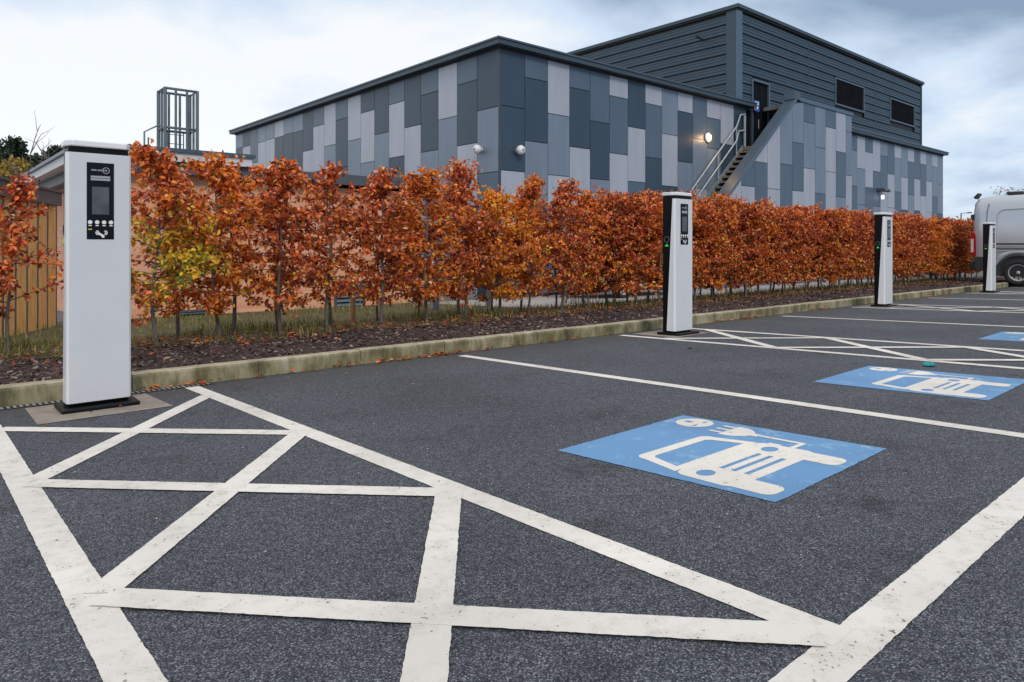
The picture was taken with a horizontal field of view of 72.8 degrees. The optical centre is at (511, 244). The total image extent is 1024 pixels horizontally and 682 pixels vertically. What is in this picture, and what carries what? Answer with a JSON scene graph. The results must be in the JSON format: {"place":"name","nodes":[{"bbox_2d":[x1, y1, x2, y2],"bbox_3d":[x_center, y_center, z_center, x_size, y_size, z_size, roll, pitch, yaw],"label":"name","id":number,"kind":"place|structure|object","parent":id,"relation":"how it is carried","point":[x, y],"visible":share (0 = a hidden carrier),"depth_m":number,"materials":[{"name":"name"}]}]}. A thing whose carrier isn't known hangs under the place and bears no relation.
{"place":"outdoors","nodes":[
{"label":"outdoors","id":0,"kind":"place"},
{"bbox_2d":[1,303,519,345],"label":"lawn","id":1,"kind":"structure","parent":0,"point":[136,332],"depth_m":11.69,"materials":[{"name":"green plant"}]},
{"bbox_2d":[0,275,982,360],"bbox_3d":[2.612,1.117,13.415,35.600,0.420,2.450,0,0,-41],"label":"verge","id":2,"kind":"structure","parent":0,"point":[401,322],"depth_m":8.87,"materials":[{"name":"green plant"}]},
{"bbox_2d":[0,227,20,297],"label":"beech sapling","id":3,"kind":"object","parent":2,"relation":"on","point":[6,266],"visible":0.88,"depth_m":5.88,"materials":[{"name":"orange plant"}]},
{"bbox_2d":[0,170,63,356],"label":"beech sapling","id":4,"kind":"object","parent":2,"relation":"on","point":[15,243],"visible":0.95,"depth_m":6.22,"materials":[{"name":"orange plant"}]},
{"bbox_2d":[128,138,234,347],"bbox_3d":[-3.342,-0.006,6.692,1.224,2.043,1.227,0,0,-39],"label":"beech sapling","id":5,"kind":"object","parent":2,"relation":"on","point":[152,163],"visible":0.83,"depth_m":6.69,"materials":[{"name":"orange plant"}]},
{"bbox_2d":[131,167,245,338],"bbox_3d":[-3.703,0.117,7.495,1.518,1.938,1.194,0,0,-7],"label":"beech sapling","id":6,"kind":"object","parent":2,"relation":"on","point":[165,224],"visible":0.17,"depth_m":7.60,"materials":[{"name":"orange plant"}]},
{"bbox_2d":[134,148,281,338],"bbox_3d":[-3.186,0.018,7.331,1.532,2.073,1.155,0,0,-1],"label":"beech sapling","id":7,"kind":"object","parent":2,"relation":"on","point":[215,304],"visible":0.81,"depth_m":7.31,"materials":[{"name":"orange plant"}]},
{"bbox_2d":[181,163,283,334],"bbox_3d":[-3.279,0.052,8.028,1.272,2.064,1.234,0,0,-20],"label":"beech sapling","id":8,"kind":"object","parent":2,"relation":"on","point":[251,186],"visible":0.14,"depth_m":8.05,"materials":[{"name":"orange plant"}]},
{"bbox_2d":[231,162,327,330],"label":"beech sapling","id":9,"kind":"object","parent":2,"relation":"on","point":[269,228],"visible":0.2,"depth_m":8.22,"materials":[{"name":"orange plant"}]},
{"bbox_2d":[220,156,349,335],"bbox_3d":[-2.493,0.025,7.770,1.369,2.061,1.271,0,0,-29],"label":"beech sapling","id":10,"kind":"object","parent":2,"relation":"on","point":[284,172],"visible":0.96,"depth_m":7.62,"materials":[{"name":"orange plant"}]},
{"bbox_2d":[297,181,376,327],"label":"beech sapling","id":11,"kind":"object","parent":2,"relation":"on","point":[342,250],"visible":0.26,"depth_m":8.67,"materials":[{"name":"orange plant"}]},
{"bbox_2d":[283,158,400,331],"bbox_3d":[-1.994,0.038,8.111,1.461,2.003,1.244,0,0,40],"label":"beech sapling","id":12,"kind":"object","parent":2,"relation":"on","point":[331,175],"visible":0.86,"depth_m":7.95,"materials":[{"name":"orange plant"}]},
{"bbox_2d":[350,269,355,321],"bbox_3d":[-2.305,0.786,10.075,0.080,0.870,0.080,0,0,-41],"label":"tree stake","id":13,"kind":"object","parent":2,"relation":"on","point":[352,310],"visible":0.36,"depth_m":10.05,"materials":[{"name":"brown wood"}]},
{"bbox_2d":[336,180,415,323],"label":"beech sapling","id":14,"kind":"object","parent":2,"relation":"on","point":[376,269],"visible":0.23,"depth_m":9.08,"materials":[{"name":"orange plant"}]},
{"bbox_2d":[334,165,439,325],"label":"beech sapling","id":15,"kind":"object","parent":2,"relation":"on","point":[383,182],"visible":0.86,"depth_m":8.64,"materials":[{"name":"orange plant"}]},
{"bbox_2d":[374,180,463,318],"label":"beech sapling","id":16,"kind":"object","parent":2,"relation":"on","point":[410,191],"visible":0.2,"depth_m":9.64,"materials":[{"name":"orange plant"}]},
{"bbox_2d":[359,164,480,321],"bbox_3d":[-1.148,0.005,8.989,1.633,2.101,1.260,0,0,-27],"label":"beech sapling","id":17,"kind":"object","parent":2,"relation":"on","point":[428,184],"visible":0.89,"depth_m":8.97,"materials":[{"name":"orange plant"}]},
{"bbox_2d":[415,180,506,317],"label":"beech sapling","id":18,"kind":"object","parent":2,"relation":"on","point":[445,197],"visible":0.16,"depth_m":10.09,"materials":[{"name":"orange plant"}]},
{"bbox_2d":[410,156,520,317],"bbox_3d":[-0.654,-0.082,9.489,1.258,2.263,1.312,0,0,-44],"label":"beech sapling","id":19,"kind":"object","parent":2,"relation":"on","point":[462,171],"visible":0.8,"depth_m":9.46,"materials":[{"name":"orange plant"}]},
{"bbox_2d":[0,277,975,365],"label":"fallen leaves","id":20,"kind":"object","parent":2,"relation":"on","point":[341,326],"visible":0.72,"depth_m":8.63,"materials":[{"name":"orange plant"}]},
{"bbox_2d":[466,186,521,314],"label":"beech sapling","id":21,"kind":"object","parent":2,"relation":"on","point":[485,297],"visible":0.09,"depth_m":10.47,"materials":[{"name":"orange plant"}]},
{"bbox_2d":[454,185,541,316],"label":"beech sapling","id":22,"kind":"object","parent":2,"relation":"on","point":[493,201],"visible":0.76,"depth_m":9.89,"materials":[{"name":"orange plant"}]},
{"bbox_2d":[491,194,555,311],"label":"beech sapling","id":23,"kind":"object","parent":2,"relation":"on","point":[518,243],"visible":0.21,"depth_m":10.97,"materials":[{"name":"orange plant"}]},
{"bbox_2d":[496,172,572,313],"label":"beech sapling","id":24,"kind":"object","parent":2,"relation":"on","point":[532,190],"visible":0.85,"depth_m":10.25,"materials":[{"name":"orange plant"}]},
{"bbox_2d":[524,197,602,308],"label":"beech sapling","id":25,"kind":"object","parent":2,"relation":"on","point":[553,205],"visible":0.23,"depth_m":11.38,"materials":[{"name":"orange plant"}]},
{"bbox_2d":[532,177,606,309],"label":"beech sapling","id":26,"kind":"object","parent":2,"relation":"on","point":[563,196],"visible":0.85,"depth_m":10.73,"materials":[{"name":"orange plant"}]},
{"bbox_2d":[548,189,620,308],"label":"beech sapling","id":27,"kind":"object","parent":2,"relation":"on","point":[585,199],"visible":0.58,"depth_m":11.19,"materials":[{"name":"orange plant"}]},
{"bbox_2d":[547,203,624,306],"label":"beech sapling","id":28,"kind":"object","parent":2,"relation":"on","point":[593,259],"visible":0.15,"depth_m":11.72,"materials":[{"name":"orange plant"}]},
{"bbox_2d":[568,190,630,305],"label":"beech sapling","id":29,"kind":"object","parent":2,"relation":"on","point":[606,263],"visible":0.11,"depth_m":11.91,"materials":[{"name":"orange plant"}]},
{"bbox_2d":[585,184,651,306],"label":"beech sapling","id":30,"kind":"object","parent":2,"relation":"on","point":[619,237],"visible":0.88,"depth_m":11.41,"materials":[{"name":"orange plant"}]},
{"bbox_2d":[599,190,662,304],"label":"beech sapling","id":31,"kind":"object","parent":2,"relation":"on","point":[647,220],"visible":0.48,"depth_m":11.71,"materials":[{"name":"orange plant"}]},
{"bbox_2d":[625,190,696,302],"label":"beech sapling","id":32,"kind":"object","parent":2,"relation":"on","point":[654,241],"visible":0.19,"depth_m":12.10,"materials":[{"name":"orange plant"}]},
{"bbox_2d":[651,188,710,277],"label":"beech sapling","id":33,"kind":"object","parent":2,"relation":"on","point":[695,210],"visible":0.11,"depth_m":12.45,"materials":[{"name":"orange plant"}]},
{"bbox_2d":[692,199,728,300],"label":"beech sapling","id":34,"kind":"object","parent":2,"relation":"on","point":[699,274],"visible":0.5,"depth_m":12.85,"materials":[{"name":"orange plant"}]},
{"bbox_2d":[696,191,748,298],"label":"beech sapling","id":35,"kind":"object","parent":2,"relation":"on","point":[721,201],"visible":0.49,"depth_m":13.14,"materials":[{"name":"orange plant"}]},
{"bbox_2d":[707,193,759,297],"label":"beech sapling","id":36,"kind":"object","parent":2,"relation":"on","point":[738,262],"visible":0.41,"depth_m":13.67,"materials":[{"name":"orange plant"}]},
{"bbox_2d":[728,202,772,295],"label":"beech sapling","id":37,"kind":"object","parent":2,"relation":"on","point":[756,211],"visible":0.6,"depth_m":13.95,"materials":[{"name":"orange plant"}]},
{"bbox_2d":[730,197,786,293],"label":"beech sapling","id":38,"kind":"object","parent":2,"relation":"on","point":[762,221],"visible":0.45,"depth_m":14.19,"materials":[{"name":"orange plant"}]},
{"bbox_2d":[756,205,800,293],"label":"beech sapling","id":39,"kind":"object","parent":2,"relation":"on","point":[779,258],"visible":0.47,"depth_m":14.62,"materials":[{"name":"orange plant"}]},
{"bbox_2d":[764,201,809,292],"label":"beech sapling","id":40,"kind":"object","parent":2,"relation":"on","point":[797,229],"visible":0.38,"depth_m":15.05,"materials":[{"name":"orange plant"}]},
{"bbox_2d":[776,206,820,292],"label":"beech sapling","id":41,"kind":"object","parent":2,"relation":"on","point":[803,234],"visible":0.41,"depth_m":15.35,"materials":[{"name":"orange plant"}]},
{"bbox_2d":[798,202,829,290],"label":"beech sapling","id":42,"kind":"object","parent":2,"relation":"on","point":[818,228],"visible":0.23,"depth_m":15.84,"materials":[{"name":"orange plant"}]},
{"bbox_2d":[806,208,844,290],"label":"beech sapling","id":43,"kind":"object","parent":2,"relation":"on","point":[823,253],"visible":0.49,"depth_m":16.22,"materials":[{"name":"orange plant"}]},
{"bbox_2d":[812,205,860,288],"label":"beech sapling","id":44,"kind":"object","parent":2,"relation":"on","point":[844,222],"visible":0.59,"depth_m":16.36,"materials":[{"name":"orange plant"}]},
{"bbox_2d":[824,207,865,286],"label":"beech sapling","id":45,"kind":"object","parent":2,"relation":"on","point":[845,275],"visible":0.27,"depth_m":17.00,"materials":[{"name":"orange plant"}]},
{"bbox_2d":[836,209,873,287],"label":"beech sapling","id":46,"kind":"object","parent":2,"relation":"on","point":[861,236],"visible":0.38,"depth_m":17.26,"materials":[{"name":"orange plant"}]},
{"bbox_2d":[841,208,873,286],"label":"beech sapling","id":47,"kind":"object","parent":2,"relation":"on","point":[866,228],"visible":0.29,"depth_m":17.69,"materials":[{"name":"orange plant"}]},
{"bbox_2d":[869,215,910,271],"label":"beech sapling","id":48,"kind":"object","parent":2,"relation":"on","point":[898,229],"visible":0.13,"depth_m":18.61,"materials":[{"name":"orange plant"}]},
{"bbox_2d":[872,209,917,279],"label":"beech sapling","id":49,"kind":"object","parent":2,"relation":"on","point":[899,274],"visible":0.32,"depth_m":19.10,"materials":[{"name":"orange plant"}]},
{"bbox_2d":[893,213,925,282],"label":"beech sapling","id":50,"kind":"object","parent":2,"relation":"on","point":[910,255],"visible":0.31,"depth_m":19.43,"materials":[{"name":"orange plant"}]},
{"bbox_2d":[899,211,931,282],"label":"beech sapling","id":51,"kind":"object","parent":2,"relation":"on","point":[920,247],"visible":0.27,"depth_m":19.92,"materials":[{"name":"orange plant"}]},
{"bbox_2d":[904,214,938,281],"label":"beech sapling","id":52,"kind":"object","parent":2,"relation":"on","point":[923,235],"visible":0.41,"depth_m":20.16,"materials":[{"name":"orange plant"}]},
{"bbox_2d":[916,215,951,280],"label":"beech sapling","id":53,"kind":"object","parent":2,"relation":"on","point":[938,256],"visible":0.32,"depth_m":20.42,"materials":[{"name":"orange plant"}]},
{"bbox_2d":[925,214,954,281],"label":"beech sapling","id":54,"kind":"object","parent":2,"relation":"on","point":[943,220],"visible":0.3,"depth_m":20.93,"materials":[{"name":"orange plant"}]},
{"bbox_2d":[927,217,960,280],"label":"beech sapling","id":55,"kind":"object","parent":2,"relation":"on","point":[952,239],"visible":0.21,"depth_m":21.22,"materials":[{"name":"orange plant"}]},
{"bbox_2d":[942,216,964,279],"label":"beech sapling","id":56,"kind":"object","parent":2,"relation":"on","point":[955,242],"visible":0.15,"depth_m":21.63,"materials":[{"name":"orange plant"}]},
{"bbox_2d":[946,221,971,279],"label":"beech sapling","id":57,"kind":"object","parent":2,"relation":"on","point":[962,241],"visible":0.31,"depth_m":21.97,"materials":[{"name":"orange plant"}]},
{"bbox_2d":[949,221,975,278],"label":"beech sapling","id":58,"kind":"object","parent":2,"relation":"on","point":[968,252],"visible":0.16,"depth_m":22.43,"materials":[{"name":"orange plant"}]},
{"bbox_2d":[0,277,1008,384],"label":"bark chip mulch","id":59,"kind":"object","parent":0,"point":[265,341],"visible":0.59,"depth_m":7.67,"materials":[{"name":"brown wood"}]},
{"bbox_2d":[0,276,1023,681],"bbox_3d":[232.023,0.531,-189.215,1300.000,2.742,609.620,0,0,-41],"label":"car park asphalt","id":60,"kind":"object","parent":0,"point":[912,492],"visible":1,"depth_m":2.43,"materials":[{"name":"grey asphalt"}]},
{"bbox_2d":[0,425,167,681],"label":"painted line","id":61,"kind":"object","parent":60,"relation":"on","point":[118,650],"visible":1,"depth_m":1.91,"materials":[{"name":"paint"}]},
{"bbox_2d":[25,393,171,424],"bbox_3d":[-2.636,1.032,4.424,0.720,0.026,0.650,0,0,-41],"label":"concrete pad","id":62,"kind":"object","parent":60,"relation":"on","point":[45,414],"visible":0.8,"depth_m":4.30,"materials":[{"name":"grey concrete"}]},
{"bbox_2d":[54,139,139,414],"bbox_3d":[-2.665,0.189,4.465,0.430,1.690,0.310,0,0,-41],"label":"charging post","id":63,"kind":"object","parent":62,"relation":"on","point":[97,288],"visible":1,"depth_m":4.39,"materials":[{"name":"white metal"}]},
{"bbox_2d":[0,383,213,409],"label":"drain channel","id":64,"kind":"object","parent":60,"relation":"on","point":[53,402],"visible":0.69,"depth_m":4.93,"materials":[{"name":"black"}]},
{"bbox_2d":[20,395,213,481],"bbox_3d":[-2.036,1.003,3.819,0.101,0.059,1.913,0,0,-3],"label":"painted line","id":65,"kind":"object","parent":60,"relation":"on","point":[66,464],"visible":1,"depth_m":3.44,"materials":[{"name":"paint"}]},
{"bbox_2d":[0,427,305,434],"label":"painted line","id":66,"kind":"object","parent":60,"relation":"on","point":[158,430],"visible":1,"depth_m":3.74,"materials":[{"name":"paint"}]},
{"bbox_2d":[83,431,309,592],"bbox_3d":[-1.105,0.955,2.754,0.101,0.054,1.797,0,0,0],"label":"painted line","id":67,"kind":"object","parent":60,"relation":"on","point":[128,570],"visible":1,"depth_m":2.32,"materials":[{"name":"paint"}]},
{"bbox_2d":[22,479,457,495],"bbox_3d":[-1.088,0.953,2.735,1.760,0.039,0.101,0,0,7],"label":"painted line","id":68,"kind":"object","parent":60,"relation":"on","point":[324,489],"visible":1,"depth_m":2.73,"materials":[{"name":"paint"}]},
{"bbox_2d":[400,489,461,681],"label":"painted line","id":69,"kind":"object","parent":60,"relation":"on","point":[426,659],"visible":1,"depth_m":1.84,"materials":[{"name":"paint"}]},
{"bbox_2d":[90,588,825,645],"bbox_3d":[-0.189,0.907,1.708,1.797,0.041,0.101,0,0,8],"label":"painted line","id":70,"kind":"object","parent":60,"relation":"on","point":[778,632],"visible":1,"depth_m":1.69,"materials":[{"name":"paint"}]},
{"bbox_2d":[45,293,959,423],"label":"gutter leaves","id":71,"kind":"object","parent":60,"relation":"on","point":[200,381],"visible":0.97,"depth_m":6.50,"materials":[{"name":"orange plant"}]},
{"bbox_2d":[0,282,1007,406],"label":"kerb","id":72,"kind":"structure","parent":60,"relation":"on","point":[16,394],"depth_m":6.37,"materials":[{"name":"concrete"}]},
{"bbox_2d":[13,335,1020,681],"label":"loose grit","id":73,"kind":"object","parent":60,"relation":"on","point":[491,483],"visible":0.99,"depth_m":2.79,"materials":[{"name":"grey gravel"}]},
{"bbox_2d":[187,386,851,645],"bbox_3d":[-0.808,0.969,3.353,0.103,0.159,4.730,0,0,-41],"label":"painted line","id":74,"kind":"object","parent":60,"relation":"on","point":[831,633],"visible":1,"depth_m":2.15,"materials":[{"name":"paint"}]},
{"bbox_2d":[635,330,710,336],"bbox_3d":[1.925,1.068,8.415,0.740,0.026,0.650,0,0,-41],"label":"concrete pad","id":75,"kind":"object","parent":60,"relation":"on","point":[652,333],"visible":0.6,"depth_m":8.32,"materials":[{"name":"grey concrete"}]},
{"bbox_2d":[657,192,699,335],"bbox_3d":[1.993,0.220,8.329,0.430,1.690,0.310,0,0,-41],"label":"charging post","id":76,"kind":"object","parent":75,"relation":"on","point":[677,263],"visible":1,"depth_m":8.24,"materials":[{"name":"white metal"}]},
{"bbox_2d":[558,415,885,501],"bbox_3d":[0.946,0.933,3.176,1.069,0.041,1.063,0,0,-41],"label":"ev bay marking","id":77,"kind":"object","parent":60,"relation":"on","point":[719,450],"visible":1,"depth_m":3.09,"materials":[{"name":"blue paint"}]},
{"bbox_2d":[461,355,1023,437],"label":"painted line","id":78,"kind":"object","parent":60,"relation":"on","point":[982,429],"visible":1,"depth_m":4.19,"materials":[{"name":"paint"}]},
{"bbox_2d":[619,335,1023,368],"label":"painted line","id":79,"kind":"object","parent":60,"relation":"on","point":[839,353],"visible":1,"depth_m":6.32,"materials":[{"name":"paint"}]},
{"bbox_2d":[692,328,1023,350],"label":"painted line","id":80,"kind":"object","parent":60,"relation":"on","point":[864,339],"visible":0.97,"depth_m":7.30,"materials":[{"name":"paint"}]},
{"bbox_2d":[777,346,965,347],"bbox_3d":[3.478,0.990,6.731,1.750,0.040,0.101,0,0,7],"label":"painted line","id":81,"kind":"object","parent":60,"relation":"on","point":[886,347],"visible":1,"depth_m":6.71,"materials":[{"name":"paint"}]},
{"bbox_2d":[825,337,925,359],"bbox_3d":[3.462,0.991,6.750,0.101,0.054,1.788,0,0,-1],"label":"painted line","id":82,"kind":"object","parent":60,"relation":"on","point":[884,350],"visible":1,"depth_m":6.55,"materials":[{"name":"paint"}]},
{"bbox_2d":[856,305,899,307],"bbox_3d":[6.670,1.107,12.574,0.700,0.025,0.620,0,0,-41],"label":"concrete pad","id":83,"kind":"object","parent":60,"relation":"on","point":[872,306],"visible":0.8,"depth_m":12.53,"materials":[{"name":"grey concrete"}]},
{"bbox_2d":[870,212,897,306],"bbox_3d":[6.718,0.260,12.550,0.430,1.690,0.310,0,0,-41],"label":"charging post","id":84,"kind":"object","parent":83,"relation":"on","point":[883,259],"visible":1,"depth_m":12.46,"materials":[{"name":"white metal"}]},
{"bbox_2d":[768,477,1023,681],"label":"painted line","id":85,"kind":"object","parent":60,"relation":"on","point":[878,622],"visible":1,"depth_m":1.75,"materials":[{"name":"paint"}]},
{"bbox_2d":[814,366,1023,399],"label":"ev bay marking","id":86,"kind":"object","parent":60,"relation":"on","point":[970,386],"visible":1,"depth_m":4.80,"materials":[{"name":"blue paint"}]},
{"bbox_2d":[928,359,1023,360],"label":"painted line","id":87,"kind":"object","parent":60,"relation":"on","point":[981,359],"visible":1,"depth_m":5.76,"materials":[{"name":"paint"}]},
{"bbox_2d":[969,191,1023,284],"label":"parked van","id":88,"kind":"object","parent":60,"relation":"on","point":[1005,213],"visible":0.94,"depth_m":19.85,"materials":[{"name":"silver metal"}]},
{"bbox_2d":[980,332,1023,341],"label":"ev bay marking","id":89,"kind":"object","parent":60,"relation":"on","point":[1011,336],"visible":1,"depth_m":7.43,"materials":[{"name":"blue paint"}]},
{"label":"concrete pad","id":90,"kind":"structure","parent":60,"relation":"on","visible":0},
{"bbox_2d":[980,222,999,292],"bbox_3d":[11.566,0.300,16.819,0.430,1.690,0.310,0,0,-41],"label":"charging post","id":91,"kind":"object","parent":90,"relation":"on","point":[989,257],"visible":0.99,"depth_m":16.72,"materials":[{"name":"white metal"}]},
{"bbox_2d":[0,0,1023,220],"label":"sky","id":92,"kind":"structure","parent":0,"point":[89,70],"materials":[{"name":"white"}]},
{"bbox_2d":[57,270,982,330],"bbox_3d":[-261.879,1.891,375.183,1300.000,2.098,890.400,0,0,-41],"label":"ground","id":93,"kind":"structure","parent":0,"point":[60,315],"depth_m":29.00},
{"bbox_2d":[0,154,32,178],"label":"yellow shrub","id":94,"kind":"object","parent":93,"relation":"on","point":[20,166],"visible":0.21,"depth_m":43.56,"materials":[{"name":"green plant"}]},
{"bbox_2d":[0,135,33,175],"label":"evergreen tree","id":95,"kind":"object","parent":93,"relation":"on","point":[16,146],"visible":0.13,"depth_m":59.58,"materials":[{"name":"green plant"}]},
{"bbox_2d":[0,176,63,337],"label":"timber fence","id":96,"kind":"object","parent":93,"relation":"on","point":[39,310],"visible":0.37,"depth_m":10.21,"materials":[{"name":"brown wood"}]},
{"bbox_2d":[37,144,64,162],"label":"evergreen tree","id":97,"kind":"object","parent":93,"relation":"on","point":[55,149],"visible":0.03,"depth_m":59.57,"materials":[{"name":"green plant"}]},
{"bbox_2d":[15,144,411,318],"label":"brick building","id":98,"kind":"structure","parent":93,"relation":"on","point":[49,172],"depth_m":14.07,"materials":[{"name":"orange brick"}]},
{"bbox_2d":[143,86,198,149],"bbox_3d":[-9.123,-2.846,18.593,1.342,2.611,0.900,0,0,-41],"label":"roof ladder cage","id":99,"kind":"object","parent":98,"relation":"on","point":[192,124],"visible":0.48,"depth_m":18.65,"materials":[{"name":"metal"}]},
{"bbox_2d":[334,284,364,306],"bbox_3d":[-3.562,1.220,15.246,0.720,0.680,0.058,0,0,-41],"label":"louvre vent","id":100,"kind":"object","parent":98,"relation":"attached to","point":[344,301],"visible":0.21,"depth_m":15.19,"materials":[{"name":"grey metal"}]},
{"bbox_2d":[228,3,948,298],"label":"metal clad building","id":101,"kind":"structure","parent":93,"relation":"on","point":[829,125],"depth_m":24.70,"materials":[{"name":"metal"}]},
{"bbox_2d":[645,114,751,289],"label":"external staircase","id":102,"kind":"structure","parent":101,"relation":"attached to","point":[729,167],"depth_m":25.16,"materials":[{"name":"metal"}]},
{"bbox_2d":[753,81,766,135],"bbox_3d":[9.707,-4.990,27.211,1.170,2.700,0.066,0,0,-41],"label":"door","id":103,"kind":"structure","parent":101,"relation":"in","point":[759,90],"depth_m":27.21,"materials":[{"name":"paint"}]},
{"bbox_2d":[834,77,864,112],"bbox_3d":[15.800,-6.990,32.526,3.140,1.240,0.095,0,0,-41],"label":"louvre window","id":104,"kind":"structure","parent":101,"relation":"in","point":[848,95],"depth_m":32.55,"materials":[{"name":"metal"}]},
{"bbox_2d":[889,97,914,127],"bbox_3d":[20.646,-6.985,36.767,3.380,1.170,0.095,0,0,-41],"label":"louvre window","id":105,"kind":"structure","parent":101,"relation":"in","point":[903,113],"depth_m":36.79,"materials":[{"name":"metal"}]},
{"bbox_2d":[428,280,899,307],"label":"paving","id":106,"kind":"structure","parent":0,"point":[542,300],"depth_m":17.66,"materials":[{"name":"grey concrete"}]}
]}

